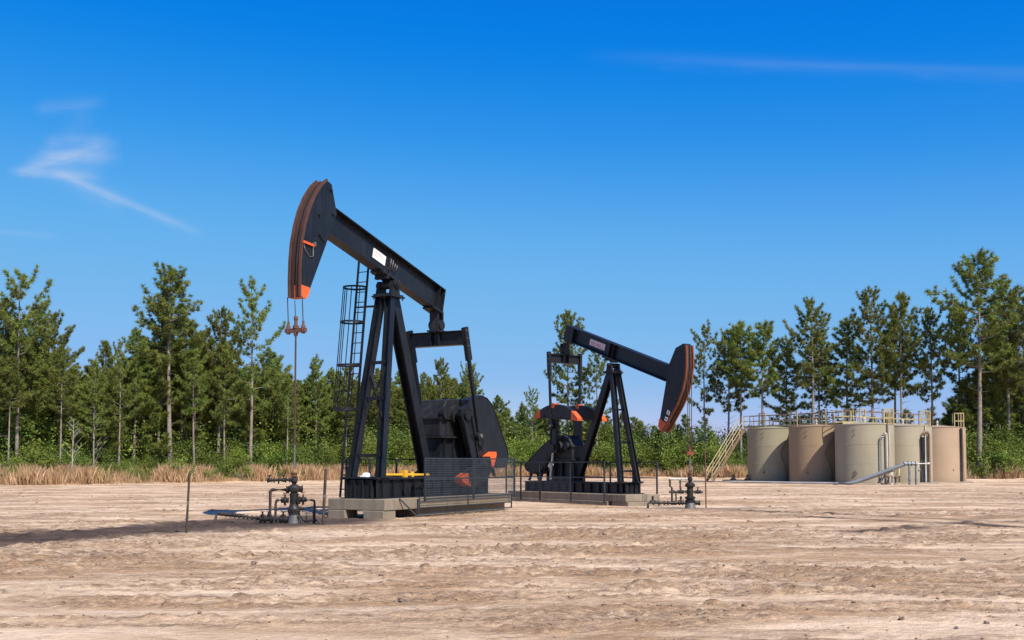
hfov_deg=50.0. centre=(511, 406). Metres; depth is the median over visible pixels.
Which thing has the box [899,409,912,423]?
pine tree
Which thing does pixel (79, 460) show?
shrub
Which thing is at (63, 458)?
shrub
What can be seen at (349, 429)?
pine tree
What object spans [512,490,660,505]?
concrete foundation
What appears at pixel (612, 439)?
shrub
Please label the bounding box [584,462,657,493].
guard railing
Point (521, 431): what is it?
shrub
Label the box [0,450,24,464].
shrub
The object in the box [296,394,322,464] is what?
pine tree
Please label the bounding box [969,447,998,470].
shrub
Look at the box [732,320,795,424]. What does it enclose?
pine tree
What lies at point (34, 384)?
pine tree
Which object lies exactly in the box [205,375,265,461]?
pine tree
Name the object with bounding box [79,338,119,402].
pine tree
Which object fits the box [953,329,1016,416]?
pine tree
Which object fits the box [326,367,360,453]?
pine tree
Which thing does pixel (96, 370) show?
pine tree
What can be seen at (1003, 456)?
weed bush
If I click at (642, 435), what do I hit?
shrub
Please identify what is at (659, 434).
pine tree
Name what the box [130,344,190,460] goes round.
pine tree
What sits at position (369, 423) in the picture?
pine tree
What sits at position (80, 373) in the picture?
pine tree
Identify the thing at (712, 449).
shrub
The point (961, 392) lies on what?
pine tree
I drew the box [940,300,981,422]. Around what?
pine tree
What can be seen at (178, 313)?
pine tree
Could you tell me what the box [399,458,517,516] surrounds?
guard railing
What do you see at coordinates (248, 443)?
shrub
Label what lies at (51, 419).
pine tree
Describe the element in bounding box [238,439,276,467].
shrub
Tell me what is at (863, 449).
storage tank
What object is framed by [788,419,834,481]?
storage tank
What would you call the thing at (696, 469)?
weed bush
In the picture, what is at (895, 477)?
pipe cluster
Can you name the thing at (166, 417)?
pine tree
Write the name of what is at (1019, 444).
shrub
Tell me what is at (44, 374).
pine tree
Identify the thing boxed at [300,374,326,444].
pine tree
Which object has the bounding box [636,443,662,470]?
shrub
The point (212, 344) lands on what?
pine tree
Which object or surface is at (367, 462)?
shrub
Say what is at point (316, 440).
shrub
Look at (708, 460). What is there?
shrub
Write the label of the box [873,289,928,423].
pine tree
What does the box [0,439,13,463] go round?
shrub
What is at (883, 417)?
platform gate
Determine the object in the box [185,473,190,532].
marker stake
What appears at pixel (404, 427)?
pine tree
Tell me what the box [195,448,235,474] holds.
shrub
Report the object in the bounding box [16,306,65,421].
pine tree
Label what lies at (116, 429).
pine tree
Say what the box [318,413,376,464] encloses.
shrub
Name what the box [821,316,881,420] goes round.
pine tree
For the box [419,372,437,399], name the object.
pine tree
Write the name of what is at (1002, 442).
shrub
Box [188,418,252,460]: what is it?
shrub
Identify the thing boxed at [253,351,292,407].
pine tree
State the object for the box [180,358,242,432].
pine tree
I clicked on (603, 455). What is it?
shrub
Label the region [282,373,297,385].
pine tree
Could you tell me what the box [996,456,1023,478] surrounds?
weed bush
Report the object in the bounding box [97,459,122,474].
shrub
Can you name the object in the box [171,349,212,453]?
pine tree
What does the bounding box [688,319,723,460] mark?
pine tree
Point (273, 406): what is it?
pine tree
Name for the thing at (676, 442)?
shrub
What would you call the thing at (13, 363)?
pine tree
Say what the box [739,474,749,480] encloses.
pipe fitting
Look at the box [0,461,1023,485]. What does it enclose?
dry grass
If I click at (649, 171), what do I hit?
sky
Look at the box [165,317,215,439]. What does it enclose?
pine tree
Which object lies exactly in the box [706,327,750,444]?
pine tree
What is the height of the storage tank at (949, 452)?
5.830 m
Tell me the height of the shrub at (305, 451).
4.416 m
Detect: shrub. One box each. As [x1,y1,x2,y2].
[0,398,70,459]
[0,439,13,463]
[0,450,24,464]
[0,457,38,471]
[4,435,66,469]
[6,443,56,463]
[6,453,32,468]
[12,410,128,464]
[32,444,80,468]
[39,417,133,461]
[49,450,81,467]
[60,445,96,467]
[64,441,109,465]
[94,399,165,469]
[94,446,126,471]
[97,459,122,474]
[111,457,135,475]
[120,408,192,467]
[121,455,142,470]
[127,465,145,477]
[132,455,165,471]
[133,452,167,470]
[149,428,209,463]
[156,429,205,467]
[160,458,185,466]
[172,411,245,467]
[173,440,221,467]
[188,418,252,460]
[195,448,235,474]
[204,437,253,472]
[216,432,273,464]
[219,446,253,472]
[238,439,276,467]
[244,398,318,460]
[252,436,297,471]
[255,457,282,470]
[263,439,310,469]
[283,441,315,464]
[289,453,320,468]
[293,425,338,465]
[295,437,340,467]
[301,424,349,464]
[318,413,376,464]
[328,448,363,467]
[337,429,389,465]
[360,444,375,467]
[368,424,413,466]
[373,411,413,457]
[387,426,415,464]
[387,436,415,470]
[387,447,409,466]
[502,432,533,460]
[504,416,549,443]
[505,436,517,457]
[507,412,548,439]
[507,433,550,465]
[508,446,532,466]
[509,435,538,460]
[515,439,541,466]
[520,433,548,454]
[548,421,571,438]
[561,417,635,463]
[587,445,615,470]
[588,447,614,466]
[591,439,639,472]
[598,429,637,464]
[611,433,654,467]
[614,455,630,467]
[622,443,646,465]
[623,422,669,464]
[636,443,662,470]
[639,447,667,470]
[641,430,685,461]
[644,422,694,465]
[657,438,700,471]
[658,446,695,472]
[677,445,703,464]
[679,421,726,449]
[684,428,739,463]
[687,452,741,466]
[693,433,738,472]
[714,423,757,461]
[714,449,745,464]
[723,459,743,467]
[729,435,746,463]
[737,443,746,466]
[795,405,874,423]
[949,415,1003,445]
[966,421,1023,465]
[966,428,999,461]
[966,440,985,474]
[968,435,1023,473]
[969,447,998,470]
[994,431,1023,472]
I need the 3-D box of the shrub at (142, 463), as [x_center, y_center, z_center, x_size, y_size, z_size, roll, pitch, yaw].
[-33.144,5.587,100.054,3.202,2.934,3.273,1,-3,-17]
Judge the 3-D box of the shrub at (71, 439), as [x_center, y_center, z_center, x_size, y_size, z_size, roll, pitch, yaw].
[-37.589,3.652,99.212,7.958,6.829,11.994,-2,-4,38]
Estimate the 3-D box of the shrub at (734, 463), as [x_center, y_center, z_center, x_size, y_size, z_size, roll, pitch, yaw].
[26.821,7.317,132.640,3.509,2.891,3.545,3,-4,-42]
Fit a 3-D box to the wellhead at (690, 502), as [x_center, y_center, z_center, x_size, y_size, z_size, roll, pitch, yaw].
[6.278,3.242,42.368,2.186,1.560,0.495,0,-3,0]
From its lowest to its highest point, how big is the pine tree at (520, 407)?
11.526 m
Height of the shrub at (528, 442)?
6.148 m
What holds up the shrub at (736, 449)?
on the ground at (242, 611)
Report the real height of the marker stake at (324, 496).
1.684 m
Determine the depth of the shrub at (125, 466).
98.32 m
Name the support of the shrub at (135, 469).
on the ground at (242, 611)
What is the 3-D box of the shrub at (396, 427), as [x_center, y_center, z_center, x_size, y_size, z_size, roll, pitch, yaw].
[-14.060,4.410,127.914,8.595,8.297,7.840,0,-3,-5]
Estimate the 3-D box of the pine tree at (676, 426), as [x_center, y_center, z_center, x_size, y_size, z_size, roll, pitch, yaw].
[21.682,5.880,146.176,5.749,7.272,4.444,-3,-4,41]
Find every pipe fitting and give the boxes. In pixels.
[722,474,738,480]
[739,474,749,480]
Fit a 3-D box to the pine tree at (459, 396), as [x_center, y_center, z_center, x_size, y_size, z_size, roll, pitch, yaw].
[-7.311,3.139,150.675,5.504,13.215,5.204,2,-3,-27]
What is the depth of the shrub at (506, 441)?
141.23 m
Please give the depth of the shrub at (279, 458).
110.67 m
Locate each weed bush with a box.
[135,470,152,481]
[167,454,198,476]
[202,467,218,479]
[220,470,240,477]
[229,464,252,479]
[276,468,286,476]
[665,460,683,476]
[691,465,704,475]
[966,457,983,478]
[974,459,997,478]
[978,450,1015,478]
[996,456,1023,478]
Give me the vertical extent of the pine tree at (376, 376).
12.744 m
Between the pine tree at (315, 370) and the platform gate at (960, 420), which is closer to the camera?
the platform gate at (960, 420)
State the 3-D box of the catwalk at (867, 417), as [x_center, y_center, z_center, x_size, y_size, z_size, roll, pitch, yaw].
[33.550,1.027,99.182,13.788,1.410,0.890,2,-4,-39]
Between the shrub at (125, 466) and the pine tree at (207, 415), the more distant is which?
the pine tree at (207, 415)
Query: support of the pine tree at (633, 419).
on the ground at (242, 611)
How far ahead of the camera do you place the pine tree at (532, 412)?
145.85 m
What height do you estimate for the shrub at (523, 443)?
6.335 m
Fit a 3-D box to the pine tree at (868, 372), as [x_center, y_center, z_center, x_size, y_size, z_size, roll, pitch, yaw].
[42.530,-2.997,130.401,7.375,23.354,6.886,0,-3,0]
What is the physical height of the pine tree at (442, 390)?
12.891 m
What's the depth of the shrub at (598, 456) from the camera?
147.49 m
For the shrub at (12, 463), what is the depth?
90.32 m
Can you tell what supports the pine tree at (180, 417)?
on the ground at (242, 611)
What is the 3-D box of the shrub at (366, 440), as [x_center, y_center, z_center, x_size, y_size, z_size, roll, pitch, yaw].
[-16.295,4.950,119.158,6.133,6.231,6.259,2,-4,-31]
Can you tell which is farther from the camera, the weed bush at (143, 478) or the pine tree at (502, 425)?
the pine tree at (502, 425)
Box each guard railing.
[345,458,414,477]
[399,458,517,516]
[515,461,604,502]
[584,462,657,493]
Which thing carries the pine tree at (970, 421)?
on the ground at (242, 611)
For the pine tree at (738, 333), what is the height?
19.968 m
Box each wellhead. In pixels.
[214,472,320,523]
[647,470,702,507]
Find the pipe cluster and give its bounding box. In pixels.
[887,466,900,484]
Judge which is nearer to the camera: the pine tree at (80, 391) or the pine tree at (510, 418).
the pine tree at (80, 391)
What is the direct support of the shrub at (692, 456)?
on the ground at (242, 611)
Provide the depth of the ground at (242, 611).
18.35 m
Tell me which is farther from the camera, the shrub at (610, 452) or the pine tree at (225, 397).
the shrub at (610, 452)
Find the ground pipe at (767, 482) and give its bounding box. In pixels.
[678,480,844,484]
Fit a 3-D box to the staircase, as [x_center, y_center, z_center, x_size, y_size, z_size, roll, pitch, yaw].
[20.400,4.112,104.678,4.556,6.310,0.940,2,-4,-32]
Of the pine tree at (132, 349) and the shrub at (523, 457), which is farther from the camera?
the shrub at (523, 457)
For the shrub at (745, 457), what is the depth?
133.76 m
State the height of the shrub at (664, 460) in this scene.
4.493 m
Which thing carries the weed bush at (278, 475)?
on the ground at (242, 611)
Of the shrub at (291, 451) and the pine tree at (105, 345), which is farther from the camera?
the shrub at (291, 451)
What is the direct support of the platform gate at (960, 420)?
attached to the storage tank at (949, 452)
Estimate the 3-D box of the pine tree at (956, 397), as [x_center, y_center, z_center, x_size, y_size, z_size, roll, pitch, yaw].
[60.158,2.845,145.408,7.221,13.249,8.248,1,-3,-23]
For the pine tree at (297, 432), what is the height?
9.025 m
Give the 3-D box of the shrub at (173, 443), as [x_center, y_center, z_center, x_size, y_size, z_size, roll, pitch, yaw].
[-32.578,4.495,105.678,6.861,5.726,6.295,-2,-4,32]
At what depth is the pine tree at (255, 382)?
117.42 m
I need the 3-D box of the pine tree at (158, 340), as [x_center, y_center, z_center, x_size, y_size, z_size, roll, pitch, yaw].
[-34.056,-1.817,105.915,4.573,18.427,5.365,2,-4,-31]
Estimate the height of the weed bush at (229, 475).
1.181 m
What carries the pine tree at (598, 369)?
on the ground at (242, 611)
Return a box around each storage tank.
[747,423,788,480]
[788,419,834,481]
[834,417,894,482]
[894,418,932,481]
[932,420,966,481]
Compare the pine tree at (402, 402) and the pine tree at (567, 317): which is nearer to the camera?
the pine tree at (402, 402)
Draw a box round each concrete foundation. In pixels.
[328,494,510,519]
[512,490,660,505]
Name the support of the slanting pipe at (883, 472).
on the ground at (242, 611)
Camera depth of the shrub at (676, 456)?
139.64 m
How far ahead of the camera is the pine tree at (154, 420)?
102.20 m
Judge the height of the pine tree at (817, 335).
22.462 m
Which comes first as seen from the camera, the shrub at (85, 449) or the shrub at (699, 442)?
the shrub at (85, 449)
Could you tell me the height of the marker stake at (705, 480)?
2.350 m
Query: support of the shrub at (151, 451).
on the ground at (242, 611)
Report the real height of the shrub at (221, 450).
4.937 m
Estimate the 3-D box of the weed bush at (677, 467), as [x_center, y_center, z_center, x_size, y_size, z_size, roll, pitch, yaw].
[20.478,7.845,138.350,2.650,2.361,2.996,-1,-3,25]
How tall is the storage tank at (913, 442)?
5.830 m
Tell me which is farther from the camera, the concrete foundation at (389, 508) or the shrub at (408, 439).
the shrub at (408, 439)
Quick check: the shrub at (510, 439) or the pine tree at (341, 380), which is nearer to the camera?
the pine tree at (341, 380)
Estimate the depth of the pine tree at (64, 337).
102.06 m
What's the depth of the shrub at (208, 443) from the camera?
106.81 m
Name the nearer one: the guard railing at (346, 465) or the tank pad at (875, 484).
the guard railing at (346, 465)
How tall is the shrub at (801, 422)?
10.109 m
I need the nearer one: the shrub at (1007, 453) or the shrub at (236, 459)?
the shrub at (236, 459)
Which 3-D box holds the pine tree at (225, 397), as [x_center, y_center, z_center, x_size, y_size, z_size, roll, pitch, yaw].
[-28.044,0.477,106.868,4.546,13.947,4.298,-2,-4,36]
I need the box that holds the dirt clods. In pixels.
[0,490,1023,639]
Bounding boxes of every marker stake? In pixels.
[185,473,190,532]
[322,469,326,524]
[704,450,706,507]
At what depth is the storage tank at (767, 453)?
101.54 m
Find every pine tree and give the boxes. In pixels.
[0,263,54,462]
[0,297,38,430]
[0,335,66,457]
[0,352,27,449]
[0,354,31,465]
[0,358,63,447]
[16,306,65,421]
[20,343,66,435]
[22,366,92,466]
[35,344,84,464]
[38,308,85,416]
[57,383,111,465]
[64,374,124,464]
[66,368,84,378]
[67,373,88,419]
[71,356,111,466]
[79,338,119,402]
[83,364,103,383]
[88,366,140,453]
[101,339,144,470]
[102,326,164,463]
[112,357,152,461]
[118,370,175,466]
[130,260,205,461]
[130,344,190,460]
[138,294,181,436]
[138,380,188,440]
[140,380,191,439]
[160,366,202,449]
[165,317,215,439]
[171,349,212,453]
[174,337,208,463]
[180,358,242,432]
[188,329,219,428]
[189,371,246,460]
[191,304,246,464]
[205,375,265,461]
[206,341,250,475]
[220,275,292,465]
[225,367,264,458]
[229,367,314,460]
[233,390,268,450]
[246,367,269,422]
[247,361,263,386]
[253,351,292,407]
[265,389,292,456]
[275,375,301,464]
[277,404,310,450]
[281,378,319,442]
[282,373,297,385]
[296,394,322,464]
[298,353,336,449]
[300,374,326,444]
[314,392,338,442]
[319,369,349,444]
[320,396,363,454]
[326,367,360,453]
[329,371,350,413]
[340,383,376,446]
[367,393,377,436]
[368,367,396,417]
[376,385,405,428]
[377,401,403,445]
[390,388,426,436]
[392,371,402,399]
[392,405,409,438]
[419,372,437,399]
[420,385,430,399]
[426,357,458,399]
[432,379,452,399]
[436,373,460,396]
[454,382,465,398]
[458,361,484,398]
[492,395,510,421]
[495,409,512,448]
[500,411,517,438]
[504,432,515,440]
[505,416,518,434]
[515,403,531,431]
[515,411,534,442]
[519,429,527,442]
[521,387,543,440]
[532,416,549,436]
[542,308,593,434]
[547,404,566,433]
[581,351,619,447]
[582,421,600,439]
[598,415,612,440]
[598,425,613,447]
[619,412,623,428]
[630,416,647,438]
[633,420,646,443]
[650,430,664,449]
[651,425,656,435]
[665,424,683,453]
[678,414,693,442]
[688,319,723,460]
[693,416,710,445]
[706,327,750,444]
[715,320,765,465]
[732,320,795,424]
[760,334,811,424]
[782,295,843,422]
[793,336,842,422]
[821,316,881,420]
[837,285,903,421]
[870,317,918,422]
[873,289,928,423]
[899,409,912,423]
[902,305,951,425]
[922,405,940,424]
[923,248,1023,475]
[939,395,957,421]
[939,416,947,425]
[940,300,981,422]
[940,408,955,426]
[945,377,992,445]
[948,384,971,419]
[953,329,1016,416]
[954,369,1014,450]
[955,385,989,426]
[973,279,1023,446]
[983,372,1017,428]
[991,290,1023,425]
[991,371,1023,443]
[1012,405,1023,437]
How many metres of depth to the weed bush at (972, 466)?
122.29 m
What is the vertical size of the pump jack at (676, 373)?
7.403 m
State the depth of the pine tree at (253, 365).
123.30 m
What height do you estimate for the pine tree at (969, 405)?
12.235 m
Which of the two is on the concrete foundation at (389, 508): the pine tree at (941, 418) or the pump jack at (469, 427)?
the pump jack at (469, 427)
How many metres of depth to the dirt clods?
17.72 m
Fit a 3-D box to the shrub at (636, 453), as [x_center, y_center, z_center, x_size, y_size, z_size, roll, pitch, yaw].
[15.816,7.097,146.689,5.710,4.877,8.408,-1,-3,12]
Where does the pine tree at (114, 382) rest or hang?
on the ground at (242, 611)
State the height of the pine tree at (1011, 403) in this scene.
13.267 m
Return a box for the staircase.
[706,417,746,480]
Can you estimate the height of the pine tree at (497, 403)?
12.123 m
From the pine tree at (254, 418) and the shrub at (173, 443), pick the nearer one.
the shrub at (173, 443)
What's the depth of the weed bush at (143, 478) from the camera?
96.37 m
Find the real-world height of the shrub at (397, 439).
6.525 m
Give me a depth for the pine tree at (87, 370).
116.54 m
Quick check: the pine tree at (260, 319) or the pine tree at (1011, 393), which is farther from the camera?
the pine tree at (1011, 393)
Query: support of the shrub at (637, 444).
on the ground at (242, 611)
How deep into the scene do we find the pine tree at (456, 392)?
147.04 m
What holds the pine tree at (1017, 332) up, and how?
on the ground at (242, 611)
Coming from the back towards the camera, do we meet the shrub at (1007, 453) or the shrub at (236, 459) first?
the shrub at (1007, 453)
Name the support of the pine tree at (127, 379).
on the ground at (242, 611)
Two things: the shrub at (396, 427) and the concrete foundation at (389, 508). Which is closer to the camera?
the concrete foundation at (389, 508)
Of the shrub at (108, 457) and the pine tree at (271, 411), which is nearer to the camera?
the shrub at (108, 457)
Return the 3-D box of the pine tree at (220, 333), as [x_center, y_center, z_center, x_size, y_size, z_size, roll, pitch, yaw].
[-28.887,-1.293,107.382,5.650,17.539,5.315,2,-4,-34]
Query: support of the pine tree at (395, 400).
on the ground at (242, 611)
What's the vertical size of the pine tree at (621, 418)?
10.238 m
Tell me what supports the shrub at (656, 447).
on the ground at (242, 611)
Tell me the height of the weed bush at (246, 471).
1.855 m
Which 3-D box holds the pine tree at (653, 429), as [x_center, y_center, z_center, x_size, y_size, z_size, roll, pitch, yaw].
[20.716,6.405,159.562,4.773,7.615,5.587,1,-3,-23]
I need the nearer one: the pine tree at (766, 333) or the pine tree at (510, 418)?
the pine tree at (766, 333)
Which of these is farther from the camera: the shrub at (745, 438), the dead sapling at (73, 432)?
the shrub at (745, 438)
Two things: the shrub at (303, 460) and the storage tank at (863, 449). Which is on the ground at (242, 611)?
the shrub at (303, 460)
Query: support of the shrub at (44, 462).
on the ground at (242, 611)
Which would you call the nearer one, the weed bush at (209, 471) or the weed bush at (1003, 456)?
the weed bush at (209, 471)
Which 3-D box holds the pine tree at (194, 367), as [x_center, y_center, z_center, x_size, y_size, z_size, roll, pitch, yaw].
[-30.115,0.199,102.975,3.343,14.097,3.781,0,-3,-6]
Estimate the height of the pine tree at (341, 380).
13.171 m
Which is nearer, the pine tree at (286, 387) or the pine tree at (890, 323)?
the pine tree at (286, 387)
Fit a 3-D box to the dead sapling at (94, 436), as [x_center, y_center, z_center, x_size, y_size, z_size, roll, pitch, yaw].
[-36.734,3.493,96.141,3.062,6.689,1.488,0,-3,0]
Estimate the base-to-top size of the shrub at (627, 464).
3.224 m
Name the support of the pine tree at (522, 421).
on the ground at (242, 611)
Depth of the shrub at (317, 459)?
114.99 m
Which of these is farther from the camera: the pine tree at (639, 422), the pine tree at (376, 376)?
the pine tree at (639, 422)
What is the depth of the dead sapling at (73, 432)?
92.24 m
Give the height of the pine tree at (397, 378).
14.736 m
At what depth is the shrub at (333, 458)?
117.46 m
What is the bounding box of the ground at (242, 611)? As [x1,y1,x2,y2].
[0,476,1023,639]
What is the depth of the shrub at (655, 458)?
143.36 m
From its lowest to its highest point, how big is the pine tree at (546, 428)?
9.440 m
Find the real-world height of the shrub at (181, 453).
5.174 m
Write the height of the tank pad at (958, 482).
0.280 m
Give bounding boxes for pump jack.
[285,179,508,498]
[524,325,693,493]
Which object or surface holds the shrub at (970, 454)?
on the ground at (242, 611)
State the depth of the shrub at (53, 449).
94.48 m
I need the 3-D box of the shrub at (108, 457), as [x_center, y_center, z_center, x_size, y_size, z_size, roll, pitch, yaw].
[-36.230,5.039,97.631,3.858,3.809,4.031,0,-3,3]
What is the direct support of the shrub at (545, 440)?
on the ground at (242, 611)
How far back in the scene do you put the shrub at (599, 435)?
151.72 m
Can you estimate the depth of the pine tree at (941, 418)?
146.02 m
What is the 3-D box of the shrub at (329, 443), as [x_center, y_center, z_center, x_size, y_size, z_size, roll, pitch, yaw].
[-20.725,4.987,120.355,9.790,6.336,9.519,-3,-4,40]
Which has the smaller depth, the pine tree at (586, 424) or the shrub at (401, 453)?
the shrub at (401, 453)
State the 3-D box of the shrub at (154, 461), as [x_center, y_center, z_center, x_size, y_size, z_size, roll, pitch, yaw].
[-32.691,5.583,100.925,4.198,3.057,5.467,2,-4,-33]
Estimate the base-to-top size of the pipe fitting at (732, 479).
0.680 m
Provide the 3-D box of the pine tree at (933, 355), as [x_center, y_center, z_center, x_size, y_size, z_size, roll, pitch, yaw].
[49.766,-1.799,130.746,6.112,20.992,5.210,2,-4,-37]
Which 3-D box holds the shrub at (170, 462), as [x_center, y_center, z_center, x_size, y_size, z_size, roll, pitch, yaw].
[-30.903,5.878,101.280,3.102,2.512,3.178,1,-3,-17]
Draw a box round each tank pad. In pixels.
[852,483,901,484]
[896,482,939,483]
[939,481,973,482]
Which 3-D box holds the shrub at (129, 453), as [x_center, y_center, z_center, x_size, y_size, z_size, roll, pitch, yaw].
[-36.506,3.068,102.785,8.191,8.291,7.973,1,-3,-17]
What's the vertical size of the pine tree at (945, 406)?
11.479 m
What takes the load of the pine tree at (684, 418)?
on the ground at (242, 611)
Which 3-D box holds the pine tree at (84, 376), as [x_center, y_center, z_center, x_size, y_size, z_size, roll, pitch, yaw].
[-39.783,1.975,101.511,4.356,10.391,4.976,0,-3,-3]
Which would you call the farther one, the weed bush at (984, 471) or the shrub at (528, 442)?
the shrub at (528, 442)
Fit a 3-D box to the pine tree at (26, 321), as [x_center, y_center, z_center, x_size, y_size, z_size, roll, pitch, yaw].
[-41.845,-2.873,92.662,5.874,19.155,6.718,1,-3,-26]
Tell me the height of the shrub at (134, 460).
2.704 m
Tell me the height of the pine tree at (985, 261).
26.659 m
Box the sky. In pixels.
[0,0,1023,443]
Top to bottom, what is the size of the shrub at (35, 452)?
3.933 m
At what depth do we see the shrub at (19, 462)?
91.18 m
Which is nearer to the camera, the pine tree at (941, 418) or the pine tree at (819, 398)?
the pine tree at (819, 398)
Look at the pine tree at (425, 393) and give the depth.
132.38 m
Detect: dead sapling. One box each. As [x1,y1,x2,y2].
[59,419,83,469]
[87,410,107,464]
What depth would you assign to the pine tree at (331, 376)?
122.82 m
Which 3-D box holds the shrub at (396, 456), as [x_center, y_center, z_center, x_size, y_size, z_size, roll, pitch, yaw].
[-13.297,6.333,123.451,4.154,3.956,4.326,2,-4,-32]
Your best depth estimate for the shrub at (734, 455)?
135.89 m
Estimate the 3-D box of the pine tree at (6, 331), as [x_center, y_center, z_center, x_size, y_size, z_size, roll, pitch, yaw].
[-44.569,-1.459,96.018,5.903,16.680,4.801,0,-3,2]
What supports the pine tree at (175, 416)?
on the ground at (242, 611)
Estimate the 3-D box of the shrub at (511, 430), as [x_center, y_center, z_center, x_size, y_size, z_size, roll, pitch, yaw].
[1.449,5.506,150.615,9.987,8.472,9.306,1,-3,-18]
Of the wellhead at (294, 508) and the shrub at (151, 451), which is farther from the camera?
the shrub at (151, 451)
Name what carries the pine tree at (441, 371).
on the ground at (242, 611)
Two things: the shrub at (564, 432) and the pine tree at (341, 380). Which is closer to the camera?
the pine tree at (341, 380)
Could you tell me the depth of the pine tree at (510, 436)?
148.87 m
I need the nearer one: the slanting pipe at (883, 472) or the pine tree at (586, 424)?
the slanting pipe at (883, 472)
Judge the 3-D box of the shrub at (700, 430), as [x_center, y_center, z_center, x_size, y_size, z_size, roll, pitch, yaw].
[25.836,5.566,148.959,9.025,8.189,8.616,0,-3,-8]
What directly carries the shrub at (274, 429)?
on the ground at (242, 611)
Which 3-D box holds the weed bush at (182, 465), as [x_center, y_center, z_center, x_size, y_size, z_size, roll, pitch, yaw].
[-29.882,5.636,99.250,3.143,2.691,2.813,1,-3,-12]
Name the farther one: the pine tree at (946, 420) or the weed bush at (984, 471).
the pine tree at (946, 420)
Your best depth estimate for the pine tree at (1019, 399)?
131.79 m
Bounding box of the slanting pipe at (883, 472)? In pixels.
[833,461,929,484]
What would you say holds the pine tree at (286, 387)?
on the ground at (242, 611)
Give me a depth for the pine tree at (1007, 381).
129.03 m
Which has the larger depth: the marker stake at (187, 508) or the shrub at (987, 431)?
the shrub at (987, 431)
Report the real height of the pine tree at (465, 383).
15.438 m
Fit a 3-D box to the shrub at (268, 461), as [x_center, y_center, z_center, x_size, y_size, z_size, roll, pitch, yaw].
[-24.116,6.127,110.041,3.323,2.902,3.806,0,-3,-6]
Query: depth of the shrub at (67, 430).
96.26 m
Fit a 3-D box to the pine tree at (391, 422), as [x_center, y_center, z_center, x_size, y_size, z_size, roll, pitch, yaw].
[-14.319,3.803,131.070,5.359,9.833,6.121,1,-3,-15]
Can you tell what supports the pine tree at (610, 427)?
on the ground at (242, 611)
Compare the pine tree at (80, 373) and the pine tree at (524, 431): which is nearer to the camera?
the pine tree at (80, 373)
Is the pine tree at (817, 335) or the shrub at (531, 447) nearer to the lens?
the pine tree at (817, 335)
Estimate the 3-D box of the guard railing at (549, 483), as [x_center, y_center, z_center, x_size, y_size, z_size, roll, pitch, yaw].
[1.742,3.242,47.562,0.072,1.702,7.076,2,-4,-35]
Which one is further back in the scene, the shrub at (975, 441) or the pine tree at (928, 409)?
the pine tree at (928, 409)
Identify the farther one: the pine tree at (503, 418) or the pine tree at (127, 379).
the pine tree at (503, 418)
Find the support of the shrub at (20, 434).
on the ground at (242, 611)
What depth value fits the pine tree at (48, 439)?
95.88 m
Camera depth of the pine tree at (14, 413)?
93.81 m
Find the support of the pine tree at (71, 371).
on the ground at (242, 611)
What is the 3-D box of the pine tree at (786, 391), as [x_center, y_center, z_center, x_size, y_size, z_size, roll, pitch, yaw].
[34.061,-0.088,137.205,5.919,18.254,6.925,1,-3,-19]
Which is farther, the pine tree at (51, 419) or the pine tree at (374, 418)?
the pine tree at (374, 418)
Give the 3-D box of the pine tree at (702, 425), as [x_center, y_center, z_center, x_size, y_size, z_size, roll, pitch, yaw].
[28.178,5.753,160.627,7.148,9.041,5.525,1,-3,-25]
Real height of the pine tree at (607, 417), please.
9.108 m
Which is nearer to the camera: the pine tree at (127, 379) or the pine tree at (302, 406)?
the pine tree at (127, 379)
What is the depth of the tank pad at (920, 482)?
94.23 m
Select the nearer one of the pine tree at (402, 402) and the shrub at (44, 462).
the shrub at (44, 462)
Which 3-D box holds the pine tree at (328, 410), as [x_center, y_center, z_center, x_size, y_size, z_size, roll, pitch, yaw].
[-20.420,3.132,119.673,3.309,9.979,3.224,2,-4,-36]
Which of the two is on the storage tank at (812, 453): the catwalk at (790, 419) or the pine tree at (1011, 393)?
the catwalk at (790, 419)
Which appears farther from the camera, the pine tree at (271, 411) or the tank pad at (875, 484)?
the pine tree at (271, 411)
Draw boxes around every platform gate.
[882,408,893,423]
[918,411,930,425]
[952,413,963,426]
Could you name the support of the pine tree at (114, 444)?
on the ground at (242, 611)
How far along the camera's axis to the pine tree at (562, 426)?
168.16 m
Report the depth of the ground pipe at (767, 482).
95.50 m
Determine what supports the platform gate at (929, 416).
attached to the storage tank at (913, 442)
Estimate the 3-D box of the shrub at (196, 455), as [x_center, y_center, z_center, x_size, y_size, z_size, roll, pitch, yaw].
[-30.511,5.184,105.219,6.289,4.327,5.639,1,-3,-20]
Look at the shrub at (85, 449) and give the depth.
96.70 m
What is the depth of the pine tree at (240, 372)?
115.41 m
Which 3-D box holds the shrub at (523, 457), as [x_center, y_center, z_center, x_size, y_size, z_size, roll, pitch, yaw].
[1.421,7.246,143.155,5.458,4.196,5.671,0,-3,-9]
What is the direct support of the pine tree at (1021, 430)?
on the ground at (242, 611)
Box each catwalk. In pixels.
[744,408,855,427]
[834,408,927,424]
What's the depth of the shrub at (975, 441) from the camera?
126.70 m

